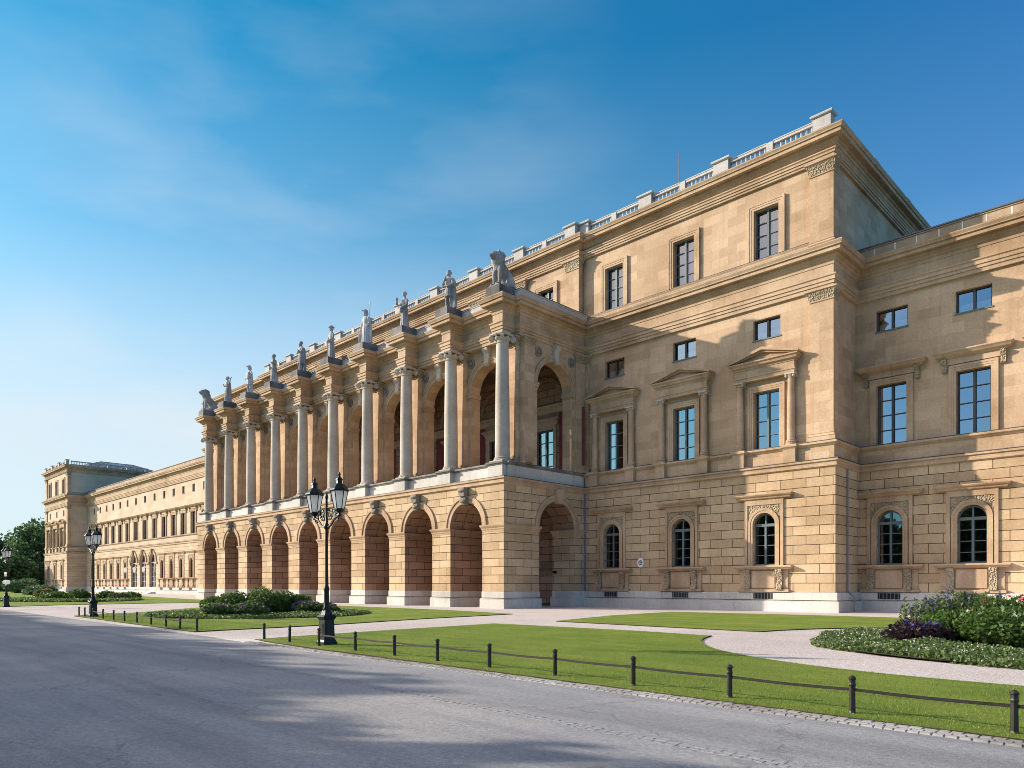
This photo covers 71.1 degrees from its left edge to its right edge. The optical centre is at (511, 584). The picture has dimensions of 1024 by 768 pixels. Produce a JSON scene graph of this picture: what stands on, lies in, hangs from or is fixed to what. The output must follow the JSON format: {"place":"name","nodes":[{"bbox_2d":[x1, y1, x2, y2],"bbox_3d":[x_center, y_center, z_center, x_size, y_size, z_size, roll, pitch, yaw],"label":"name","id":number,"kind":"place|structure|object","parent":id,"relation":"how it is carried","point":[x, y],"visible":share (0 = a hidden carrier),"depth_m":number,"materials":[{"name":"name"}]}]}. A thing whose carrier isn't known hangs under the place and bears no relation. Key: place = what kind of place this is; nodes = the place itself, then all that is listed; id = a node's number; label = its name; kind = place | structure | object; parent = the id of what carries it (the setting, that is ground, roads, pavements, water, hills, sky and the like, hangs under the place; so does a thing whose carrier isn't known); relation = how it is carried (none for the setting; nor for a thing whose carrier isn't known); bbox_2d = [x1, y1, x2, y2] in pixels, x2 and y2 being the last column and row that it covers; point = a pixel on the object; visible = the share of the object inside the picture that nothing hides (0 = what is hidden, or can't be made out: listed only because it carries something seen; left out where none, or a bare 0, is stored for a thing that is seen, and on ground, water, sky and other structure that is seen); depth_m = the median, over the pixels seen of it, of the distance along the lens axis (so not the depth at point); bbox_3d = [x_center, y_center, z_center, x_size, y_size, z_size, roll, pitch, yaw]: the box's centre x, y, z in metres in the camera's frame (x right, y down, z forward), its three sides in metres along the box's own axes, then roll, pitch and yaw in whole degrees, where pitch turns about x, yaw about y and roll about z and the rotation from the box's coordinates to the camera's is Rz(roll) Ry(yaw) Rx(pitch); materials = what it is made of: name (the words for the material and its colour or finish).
{"place":"outdoors","nodes":[
{"label":"outdoors","id":0,"kind":"place"},
{"bbox_2d":[0,591,200,606],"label":"lawn","id":1,"kind":"structure","parent":0,"point":[150,600],"depth_m":67.51,"materials":[{"name":"plant"}]},
{"bbox_2d":[1,578,39,592],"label":"shrub","id":2,"kind":"object","parent":1,"relation":"on","point":[14,586],"visible":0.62,"depth_m":142.89,"materials":[{"name":"green plant"}]},
{"bbox_2d":[21,585,55,594],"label":"shrub","id":3,"kind":"object","parent":1,"relation":"on","point":[27,590],"visible":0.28,"depth_m":117.93,"materials":[{"name":"green plant"}]},
{"label":"flower bed","id":4,"kind":"structure","parent":1,"relation":"on","visible":0},
{"bbox_2d":[44,591,65,598],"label":"shrub","id":5,"kind":"object","parent":4,"relation":"on","point":[58,594],"visible":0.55,"depth_m":75.78,"materials":[{"name":"green plant"}]},
{"bbox_2d":[0,596,144,601],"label":"ground cover","id":6,"kind":"object","parent":4,"relation":"on","point":[40,599],"visible":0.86,"depth_m":71.00,"materials":[{"name":"green plant"}]},
{"bbox_2d":[68,589,90,598],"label":"shrub","id":7,"kind":"object","parent":4,"relation":"on","point":[78,593],"visible":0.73,"depth_m":74.16,"materials":[{"name":"green plant"}]},
{"bbox_2d":[102,591,134,597],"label":"shrub","id":8,"kind":"object","parent":4,"relation":"on","point":[121,594],"visible":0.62,"depth_m":77.50,"materials":[{"name":"green plant"}]},
{"bbox_2d":[75,605,508,631],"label":"lawn","id":9,"kind":"structure","parent":0,"point":[381,614],"depth_m":35.55,"materials":[{"name":"plant"}]},
{"bbox_2d":[84,525,101,616],"bbox_3d":[-21.977,-0.690,37.600,0.459,4.820,1.890,0,0,-44],"label":"street lamp","id":10,"kind":"object","parent":9,"relation":"on","point":[93,540],"visible":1,"depth_m":37.53,"materials":[{"name":"black metal"}]},
{"bbox_2d":[188,612,366,618],"bbox_3d":[-14.242,1.655,40.836,11.800,0.001,12.000,0,0,45],"label":"flower bed","id":11,"kind":"object","parent":9,"relation":"on","point":[251,618],"visible":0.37,"depth_m":35.10,"materials":[{"name":"green plant"}]},
{"bbox_2d":[199,596,227,607],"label":"shrub","id":12,"kind":"object","parent":11,"relation":"on","point":[207,600],"visible":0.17,"depth_m":40.82,"materials":[{"name":"green plant"}]},
{"bbox_2d":[200,602,234,614],"bbox_3d":[-15.425,1.338,37.805,1.908,0.874,2.043,0,0,45],"label":"shrub","id":13,"kind":"object","parent":11,"relation":"on","point":[215,608],"visible":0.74,"depth_m":37.16,"materials":[{"name":"green plant"}]},
{"bbox_2d":[214,590,248,605],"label":"shrub","id":14,"kind":"object","parent":11,"relation":"on","point":[231,598],"visible":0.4,"depth_m":40.53,"materials":[{"name":"green plant"}]},
{"bbox_2d":[229,600,271,614],"bbox_3d":[-13.858,1.289,38.057,2.046,0.970,2.016,0,0,13],"label":"shrub","id":15,"kind":"object","parent":11,"relation":"on","point":[249,606],"visible":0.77,"depth_m":37.52,"materials":[{"name":"green plant"}]},
{"bbox_2d":[143,608,371,618],"bbox_3d":[-14.343,1.594,40.735,12.084,0.409,12.178,0,0,45],"label":"ground cover","id":16,"kind":"object","parent":11,"relation":"on","point":[185,613],"visible":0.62,"depth_m":36.98,"materials":[{"name":"green plant"}]},
{"bbox_2d":[248,586,283,611],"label":"shrub","id":17,"kind":"object","parent":11,"relation":"on","point":[257,596],"visible":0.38,"depth_m":41.76,"materials":[{"name":"green plant"}]},
{"bbox_2d":[261,590,294,612],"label":"shrub","id":18,"kind":"object","parent":11,"relation":"on","point":[287,604],"visible":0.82,"depth_m":41.70,"materials":[{"name":"green plant"}]},
{"bbox_2d":[290,594,314,611],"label":"shrub","id":19,"kind":"object","parent":11,"relation":"on","point":[300,597],"visible":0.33,"depth_m":42.39,"materials":[{"name":"green plant"}]},
{"bbox_2d":[290,600,318,611],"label":"shrub","id":20,"kind":"object","parent":11,"relation":"on","point":[308,604],"visible":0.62,"depth_m":41.22,"materials":[{"name":"green plant"}]},
{"bbox_2d":[304,601,339,611],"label":"shrub","id":21,"kind":"object","parent":11,"relation":"on","point":[320,606],"visible":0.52,"depth_m":41.44,"materials":[{"name":"green plant"}]},
{"bbox_2d":[0,609,1023,767],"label":"road","id":22,"kind":"structure","parent":0,"point":[75,693],"depth_m":8.97,"materials":[{"name":"grey asphalt"}]},
{"bbox_2d":[125,640,816,767],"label":"road gutter","id":23,"kind":"object","parent":22,"relation":"on","point":[741,755],"visible":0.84,"depth_m":9.23,"materials":[{"name":"concrete"}]},
{"bbox_2d":[241,641,1023,747],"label":"kerb","id":24,"kind":"structure","parent":22,"relation":"on","point":[927,731],"depth_m":10.15,"materials":[{"name":"grey stone"}]},
{"bbox_2d":[0,592,1023,685],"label":"gravel path","id":25,"kind":"structure","parent":0,"point":[795,646],"depth_m":26.80,"materials":[{"name":"beige gravel"}]},
{"bbox_2d":[1,544,11,606],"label":"street lamp","id":26,"kind":"object","parent":25,"relation":"on","point":[6,553],"visible":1,"depth_m":54.82,"materials":[{"name":"black metal"}]},
{"bbox_2d":[0,0,1023,540],"label":"sky","id":27,"kind":"structure","parent":0,"point":[193,192],"materials":[{"name":"blue"}]},
{"bbox_2d":[255,623,1023,740],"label":"lawn","id":28,"kind":"structure","parent":0,"point":[752,694],"depth_m":14.00,"materials":[{"name":"plant"}]},
{"bbox_2d":[305,472,348,644],"bbox_3d":[-5.218,-0.690,20.175,0.459,4.820,1.890,0,0,-44],"label":"street lamp","id":29,"kind":"object","parent":28,"relation":"on","point":[338,490],"visible":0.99,"depth_m":20.11,"materials":[{"name":"black metal"}]},
{"bbox_2d":[317,628,353,645],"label":"bollard","id":30,"kind":"object","parent":28,"relation":"on","point":[319,635],"visible":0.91,"depth_m":19.56,"materials":[{"name":"brown metal"}]},
{"bbox_2d":[353,631,392,650],"bbox_3d":[-3.390,1.468,17.646,1.800,0.565,0.106,0,0,45],"label":"bollard","id":31,"kind":"object","parent":28,"relation":"on","point":[355,640],"visible":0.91,"depth_m":18.16,"materials":[{"name":"brown metal"}]},
{"bbox_2d":[392,635,435,655],"bbox_3d":[-2.218,1.468,16.414,1.700,0.565,0.100,0,0,45],"label":"bollard","id":32,"kind":"object","parent":28,"relation":"on","point":[394,644],"visible":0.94,"depth_m":16.86,"materials":[{"name":"brown metal"}]},
{"bbox_2d":[435,638,486,660],"bbox_3d":[-1.059,1.468,15.204,1.750,0.565,0.100,0,0,45],"label":"bollard","id":33,"kind":"object","parent":28,"relation":"on","point":[437,640],"visible":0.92,"depth_m":15.58,"materials":[{"name":"brown metal"}]},
{"bbox_2d":[487,643,552,666],"bbox_3d":[0.164,1.468,13.944,1.860,0.565,0.100,0,0,45],"label":"bollard","id":34,"kind":"object","parent":28,"relation":"on","point":[489,649],"visible":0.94,"depth_m":14.34,"materials":[{"name":"brown metal"}]},
{"bbox_2d":[552,649,630,675],"bbox_3d":[1.375,1.468,12.612,0.100,0.565,1.840,0,0,-42],"label":"bollard","id":35,"kind":"object","parent":28,"relation":"on","point":[554,655],"visible":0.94,"depth_m":12.95,"materials":[{"name":"brown metal"}]},
{"bbox_2d":[630,656,726,685],"bbox_3d":[2.629,1.468,11.346,1.820,0.565,0.106,0,0,45],"label":"bollard","id":36,"kind":"object","parent":28,"relation":"on","point":[633,670],"visible":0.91,"depth_m":11.65,"materials":[{"name":"brown metal"}]},
{"bbox_2d":[726,664,848,697],"bbox_3d":[3.814,1.468,10.030,0.100,0.565,1.820,0,0,-42],"label":"bollard","id":37,"kind":"object","parent":28,"relation":"on","point":[729,667],"visible":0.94,"depth_m":10.29,"materials":[{"name":"brown metal"}]},
{"bbox_2d":[848,675,1009,712],"bbox_3d":[5.063,1.468,8.773,1.820,0.565,0.100,0,0,45],"label":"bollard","id":38,"kind":"object","parent":28,"relation":"on","point":[852,690],"visible":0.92,"depth_m":8.97,"materials":[{"name":"brown metal"}]},
{"bbox_2d":[1009,689,1023,733],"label":"bollard","id":39,"kind":"object","parent":28,"relation":"on","point":[1014,710],"visible":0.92,"depth_m":8.07,"materials":[{"name":"brown metal"}]},
{"bbox_2d":[556,612,914,631],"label":"lawn","id":40,"kind":"structure","parent":0,"point":[747,622],"depth_m":32.65,"materials":[{"name":"plant"}]},
{"bbox_2d":[825,642,1023,666],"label":"flower bed","id":41,"kind":"object","parent":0,"point":[880,652],"visible":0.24,"depth_m":17.00,"materials":[{"name":"green plant"}]},
{"bbox_2d":[810,626,1023,669],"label":"ground cover","id":42,"kind":"object","parent":41,"relation":"on","point":[988,653],"visible":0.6,"depth_m":17.36,"materials":[{"name":"green plant"}]},
{"bbox_2d":[880,617,956,640],"bbox_3d":[11.522,1.324,20.362,1.855,0.804,1.550,0,0,45],"label":"shrub","id":43,"kind":"object","parent":41,"relation":"on","point":[908,628],"visible":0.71,"depth_m":20.04,"materials":[{"name":"purple plant"}]},
{"bbox_2d":[898,595,945,623],"bbox_3d":[13.044,1.055,22.964,1.487,1.428,1.305,0,0,45],"label":"larkspur","id":44,"kind":"object","parent":41,"relation":"on","point":[923,610],"visible":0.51,"depth_m":22.94,"materials":[{"name":"green plant"}]},
{"bbox_2d":[926,589,976,612],"bbox_3d":[14.165,0.947,23.142,1.572,1.610,1.507,0,0,45],"label":"larkspur","id":45,"kind":"object","parent":41,"relation":"on","point":[955,604],"visible":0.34,"depth_m":22.81,"materials":[{"name":"green plant"}]},
{"bbox_2d":[917,608,997,642],"bbox_3d":[12.978,1.219,20.947,2.251,1.062,1.970,0,0,45],"label":"shrub","id":46,"kind":"object","parent":41,"relation":"on","point":[951,618],"visible":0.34,"depth_m":20.58,"materials":[{"name":"green plant"}]},
{"bbox_2d":[942,591,998,612],"bbox_3d":[14.644,0.970,22.798,1.545,1.602,1.574,0,0,-10],"label":"larkspur","id":47,"kind":"object","parent":41,"relation":"on","point":[969,601],"visible":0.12,"depth_m":22.56,"materials":[{"name":"green plant"}]},
{"bbox_2d":[958,607,1023,646],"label":"shrub","id":48,"kind":"object","parent":41,"relation":"on","point":[982,627],"visible":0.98,"depth_m":19.22,"materials":[{"name":"green plant"}]},
{"bbox_2d":[969,594,1023,612],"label":"rose bush","id":49,"kind":"object","parent":41,"relation":"on","point":[1012,601],"visible":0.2,"depth_m":21.58,"materials":[{"name":"green plant"}]},
{"bbox_2d":[981,604,1023,633],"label":"shrub","id":50,"kind":"object","parent":41,"relation":"on","point":[1015,608],"visible":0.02,"depth_m":20.89,"materials":[{"name":"green plant"}]},
{"label":"ground","id":51,"kind":"structure","parent":0,"visible":0},
{"bbox_2d":[0,555,42,591],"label":"park tree","id":52,"kind":"object","parent":51,"relation":"on","point":[19,567],"visible":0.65,"depth_m":176.54,"materials":[{"name":"green plant"}]},
{"bbox_2d":[2,517,44,584],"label":"park tree","id":53,"kind":"object","parent":51,"relation":"on","point":[33,549],"visible":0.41,"depth_m":185.84,"materials":[{"name":"green plant"}]},
{"bbox_2d":[41,107,1023,612],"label":"palace","id":54,"kind":"structure","parent":51,"relation":"on","point":[787,377],"depth_m":52.08,"materials":[{"name":"beige stone"}]},
{"bbox_2d":[44,522,51,552],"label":"window","id":55,"kind":"structure","parent":54,"relation":"in","point":[48,525],"depth_m":177.43,"materials":[{"name":"stone"}]},
{"bbox_2d":[51,520,58,552],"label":"window","id":56,"kind":"structure","parent":54,"relation":"in","point":[55,525],"depth_m":172.62,"materials":[{"name":"stone"}]},
{"bbox_2d":[58,559,63,588],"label":"window","id":57,"kind":"structure","parent":54,"relation":"in","point":[61,581],"depth_m":167.88,"materials":[{"name":"stone"}]},
{"bbox_2d":[57,519,65,551],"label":"window","id":58,"kind":"structure","parent":54,"relation":"in","point":[62,523],"depth_m":168.64,"materials":[{"name":"stone"}]},
{"bbox_2d":[94,558,100,588],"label":"window","id":59,"kind":"structure","parent":54,"relation":"in","point":[98,582],"depth_m":161.69,"materials":[{"name":"stone"}]},
{"bbox_2d":[100,558,106,588],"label":"window","id":60,"kind":"structure","parent":54,"relation":"in","point":[104,582],"depth_m":157.98,"materials":[{"name":"stone"}]},
{"bbox_2d":[106,557,113,588],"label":"window","id":61,"kind":"structure","parent":54,"relation":"in","point":[111,582],"depth_m":155.15,"materials":[{"name":"stone"}]},
{"bbox_2d":[113,557,120,588],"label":"window","id":62,"kind":"structure","parent":54,"relation":"in","point":[117,581],"depth_m":151.82,"materials":[{"name":"stone"}]},
{"bbox_2d":[122,517,130,541],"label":"window","id":63,"kind":"structure","parent":54,"relation":"in","point":[126,520],"depth_m":148.59,"materials":[{"name":"stone"}]},
{"bbox_2d":[120,556,134,588],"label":"window","id":64,"kind":"structure","parent":54,"relation":"in","point":[125,558],"depth_m":148.15,"materials":[{"name":"stone"}]},
{"bbox_2d":[148,511,157,537],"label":"window","id":65,"kind":"structure","parent":54,"relation":"in","point":[155,513],"depth_m":138.30,"materials":[{"name":"stone"}]},
{"bbox_2d":[156,553,165,589],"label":"window","id":66,"kind":"structure","parent":54,"relation":"in","point":[161,581],"depth_m":133.75,"materials":[{"name":"stone"}]},
{"bbox_2d":[158,509,167,536],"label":"window","id":67,"kind":"structure","parent":54,"relation":"in","point":[164,511],"depth_m":133.96,"materials":[{"name":"stone"}]},
{"bbox_2d":[165,552,174,589],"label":"window","id":68,"kind":"structure","parent":54,"relation":"in","point":[171,581],"depth_m":130.75,"materials":[{"name":"stone"}]},
{"bbox_2d":[167,507,176,535],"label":"window","id":69,"kind":"structure","parent":54,"relation":"in","point":[174,509],"depth_m":131.45,"materials":[{"name":"stone"}]},
{"bbox_2d":[176,505,186,534],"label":"window","id":70,"kind":"structure","parent":54,"relation":"in","point":[181,509],"depth_m":127.81,"materials":[{"name":"stone"}]},
{"bbox_2d":[175,551,192,589],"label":"window","id":71,"kind":"structure","parent":54,"relation":"in","point":[180,581],"depth_m":127.39,"materials":[{"name":"stone"}]},
{"bbox_2d":[185,550,195,589],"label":"window","id":72,"kind":"structure","parent":54,"relation":"in","point":[191,553],"depth_m":124.00,"materials":[{"name":"stone"}]},
{"bbox_2d":[186,503,197,532],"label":"window","id":73,"kind":"structure","parent":54,"relation":"in","point":[191,507],"depth_m":124.76,"materials":[{"name":"stone"}]},
{"bbox_2d":[199,389,217,410],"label":"lion statue","id":74,"kind":"object","parent":54,"relation":"on","point":[208,399],"visible":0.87,"depth_m":88.95,"materials":[{"name":"stone"}]},
{"bbox_2d":[223,376,231,401],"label":"roof statue","id":75,"kind":"object","parent":54,"relation":"on","point":[228,393],"visible":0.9,"depth_m":84.97,"materials":[{"name":"stone"}]},
{"bbox_2d":[245,365,253,392],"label":"roof statue","id":76,"kind":"object","parent":54,"relation":"on","point":[249,378],"visible":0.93,"depth_m":80.90,"materials":[{"name":"stone"}]},
{"bbox_2d":[269,354,278,382],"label":"roof statue","id":77,"kind":"object","parent":54,"relation":"on","point":[273,374],"visible":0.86,"depth_m":76.70,"materials":[{"name":"stone"}]},
{"bbox_2d":[296,341,307,371],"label":"roof statue","id":78,"kind":"object","parent":54,"relation":"on","point":[301,352],"visible":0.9,"depth_m":72.64,"materials":[{"name":"stone"}]},
{"bbox_2d":[326,325,337,358],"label":"roof statue","id":79,"kind":"object","parent":54,"relation":"on","point":[331,349],"visible":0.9,"depth_m":68.57,"materials":[{"name":"stone"}]},
{"bbox_2d":[358,302,371,343],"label":"roof statue","id":80,"kind":"object","parent":54,"relation":"on","point":[365,335],"visible":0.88,"depth_m":64.43,"materials":[{"name":"stone"}]},
{"bbox_2d":[395,291,408,326],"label":"roof statue","id":81,"kind":"object","parent":54,"relation":"on","point":[403,308],"visible":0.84,"depth_m":60.33,"materials":[{"name":"stone"}]},
{"bbox_2d":[442,270,456,307],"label":"roof statue","id":82,"kind":"object","parent":54,"relation":"on","point":[449,286],"visible":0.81,"depth_m":56.23,"materials":[{"name":"stone"}]},
{"bbox_2d":[480,392,494,462],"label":"window","id":83,"kind":"structure","parent":54,"relation":"in","point":[489,436],"depth_m":64.91,"materials":[{"name":"stone"}]},
{"bbox_2d":[488,249,515,288],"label":"lion statue","id":84,"kind":"object","parent":54,"relation":"on","point":[502,272],"visible":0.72,"depth_m":52.03,"materials":[{"name":"stone"}]},
{"bbox_2d":[534,280,557,301],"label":"window","id":85,"kind":"structure","parent":54,"relation":"in","point":[554,284],"depth_m":59.98,"materials":[{"name":"stone"}]},
{"bbox_2d":[537,378,561,468],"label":"window","id":86,"kind":"structure","parent":54,"relation":"in","point":[549,439],"depth_m":60.14,"materials":[{"name":"stone"}]},
{"bbox_2d":[588,506,632,596],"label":"window","id":87,"kind":"structure","parent":54,"relation":"in","point":[615,578],"depth_m":55.56,"materials":[{"name":"stone"}]},
{"bbox_2d":[584,384,640,486],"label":"window","id":88,"kind":"structure","parent":54,"relation":"in","point":[610,398],"depth_m":55.97,"materials":[{"name":"stone"}]},
{"bbox_2d":[600,255,627,312],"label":"window","id":89,"kind":"structure","parent":54,"relation":"in","point":[619,277],"depth_m":56.14,"materials":[{"name":"stone"}]},
{"bbox_2d":[604,358,624,379],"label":"window","id":90,"kind":"structure","parent":54,"relation":"in","point":[618,368],"depth_m":56.40,"materials":[{"name":"black glass"}]},
{"bbox_2d":[655,499,705,597],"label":"window","id":91,"kind":"structure","parent":54,"relation":"in","point":[687,576],"depth_m":51.31,"materials":[{"name":"stone"}]},
{"bbox_2d":[650,367,714,478],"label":"window","id":92,"kind":"structure","parent":54,"relation":"in","point":[680,382],"depth_m":51.63,"materials":[{"name":"stone"}]},
{"bbox_2d":[672,339,695,362],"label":"window","id":93,"kind":"structure","parent":54,"relation":"in","point":[687,351],"depth_m":52.10,"materials":[{"name":"blue glass"}]},
{"bbox_2d":[668,227,699,289],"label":"window","id":94,"kind":"structure","parent":54,"relation":"in","point":[689,252],"depth_m":51.79,"materials":[{"name":"stone"}]},
{"bbox_2d":[733,491,793,598],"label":"window","id":95,"kind":"structure","parent":54,"relation":"in","point":[771,574],"depth_m":47.02,"materials":[{"name":"stone"}]},
{"bbox_2d":[727,347,802,468],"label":"window","id":96,"kind":"structure","parent":54,"relation":"in","point":[763,363],"depth_m":47.25,"materials":[{"name":"stone"}]},
{"bbox_2d":[747,193,784,262],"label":"window","id":97,"kind":"structure","parent":54,"relation":"in","point":[771,225],"depth_m":47.43,"materials":[{"name":"stone"}]},
{"bbox_2d":[752,316,780,342],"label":"window","id":98,"kind":"structure","parent":54,"relation":"in","point":[769,330],"depth_m":47.81,"materials":[{"name":"blue glass"}]},
{"bbox_2d":[857,488,923,598],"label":"window","id":99,"kind":"structure","parent":54,"relation":"in","point":[893,573],"depth_m":45.35,"materials":[{"name":"stone"}]},
{"bbox_2d":[855,355,927,445],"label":"window","id":100,"kind":"structure","parent":54,"relation":"in","point":[895,401],"depth_m":46.04,"materials":[{"name":"stone"}]},
{"bbox_2d":[875,305,908,333],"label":"window","id":101,"kind":"structure","parent":54,"relation":"in","point":[893,321],"depth_m":46.21,"materials":[{"name":"blue glass"}]},
{"bbox_2d":[932,480,1011,599],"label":"window","id":102,"kind":"structure","parent":54,"relation":"in","point":[975,569],"depth_m":42.20,"materials":[{"name":"stone"}]},
{"bbox_2d":[932,338,1014,434],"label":"window","id":103,"kind":"structure","parent":54,"relation":"in","point":[978,389],"depth_m":42.93,"materials":[{"name":"stone"}]},
{"bbox_2d":[954,284,992,315],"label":"window","id":104,"kind":"structure","parent":54,"relation":"in","point":[975,301],"depth_m":42.98,"materials":[{"name":"blue glass"}]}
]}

